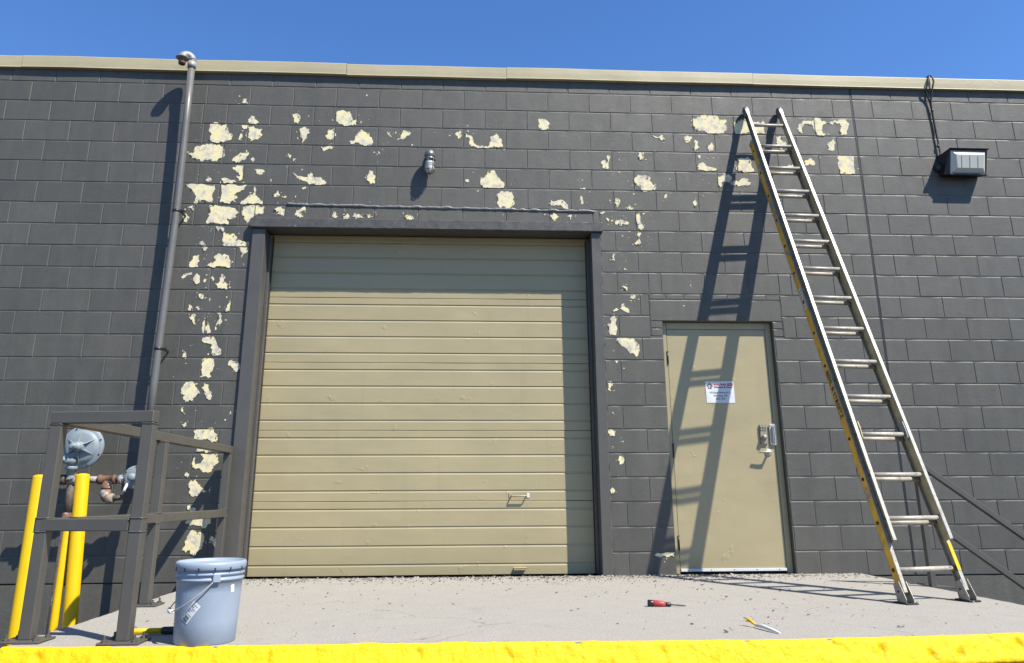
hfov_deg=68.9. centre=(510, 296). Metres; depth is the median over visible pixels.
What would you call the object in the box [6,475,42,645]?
bollard
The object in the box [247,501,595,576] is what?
door section
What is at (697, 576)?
dark debris
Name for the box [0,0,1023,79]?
sky
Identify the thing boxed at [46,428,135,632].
gas regulator set
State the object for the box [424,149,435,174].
caged lamp
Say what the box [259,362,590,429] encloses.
door section
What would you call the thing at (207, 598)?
plastic pail
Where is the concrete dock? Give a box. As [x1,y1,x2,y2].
[0,573,1023,662]
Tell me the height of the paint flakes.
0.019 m
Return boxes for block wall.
[0,68,1023,648]
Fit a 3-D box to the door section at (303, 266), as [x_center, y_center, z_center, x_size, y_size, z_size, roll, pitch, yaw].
[-0.750,-0.272,6.996,2.992,0.602,0.019,1,-15,-3]
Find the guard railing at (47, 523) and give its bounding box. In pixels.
[0,410,232,645]
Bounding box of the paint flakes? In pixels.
[102,573,1007,635]
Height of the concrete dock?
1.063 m
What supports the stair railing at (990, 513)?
on the ground
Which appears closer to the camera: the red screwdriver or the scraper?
the scraper
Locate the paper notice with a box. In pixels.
[705,381,734,402]
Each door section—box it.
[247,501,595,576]
[253,431,592,501]
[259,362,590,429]
[265,297,588,363]
[270,235,585,299]
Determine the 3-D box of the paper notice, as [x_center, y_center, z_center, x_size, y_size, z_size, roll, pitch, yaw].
[1.881,0.856,6.686,0.262,0.193,0.003,1,-15,-3]
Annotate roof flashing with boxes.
[0,55,1023,92]
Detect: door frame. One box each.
[223,217,612,576]
[662,323,793,573]
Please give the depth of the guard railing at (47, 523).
3.60 m
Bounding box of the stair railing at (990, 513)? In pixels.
[914,464,1023,589]
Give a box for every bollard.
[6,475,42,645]
[49,531,69,631]
[62,473,89,627]
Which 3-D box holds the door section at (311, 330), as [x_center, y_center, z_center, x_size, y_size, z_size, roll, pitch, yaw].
[-0.747,0.312,6.842,2.992,0.602,0.015,1,-15,-3]
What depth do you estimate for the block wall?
6.88 m
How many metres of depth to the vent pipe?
6.60 m
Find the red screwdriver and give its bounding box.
[647,600,685,606]
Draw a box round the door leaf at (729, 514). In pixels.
[666,329,786,570]
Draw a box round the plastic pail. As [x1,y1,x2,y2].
[167,558,246,646]
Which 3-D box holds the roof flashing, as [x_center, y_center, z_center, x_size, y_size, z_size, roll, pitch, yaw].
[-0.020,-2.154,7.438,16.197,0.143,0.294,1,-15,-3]
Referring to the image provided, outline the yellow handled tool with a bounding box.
[134,626,173,633]
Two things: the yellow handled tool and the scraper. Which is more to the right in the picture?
the scraper
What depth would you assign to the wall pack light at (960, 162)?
7.18 m
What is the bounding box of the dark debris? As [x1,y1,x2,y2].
[103,572,996,636]
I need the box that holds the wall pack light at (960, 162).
[925,75,988,176]
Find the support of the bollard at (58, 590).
on the ground
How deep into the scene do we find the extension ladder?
5.51 m
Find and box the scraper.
[743,617,779,633]
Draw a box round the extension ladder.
[742,107,980,604]
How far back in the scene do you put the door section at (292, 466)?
6.52 m
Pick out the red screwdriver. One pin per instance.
(654, 603)
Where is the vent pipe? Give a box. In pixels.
[147,51,195,410]
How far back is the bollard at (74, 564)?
5.07 m

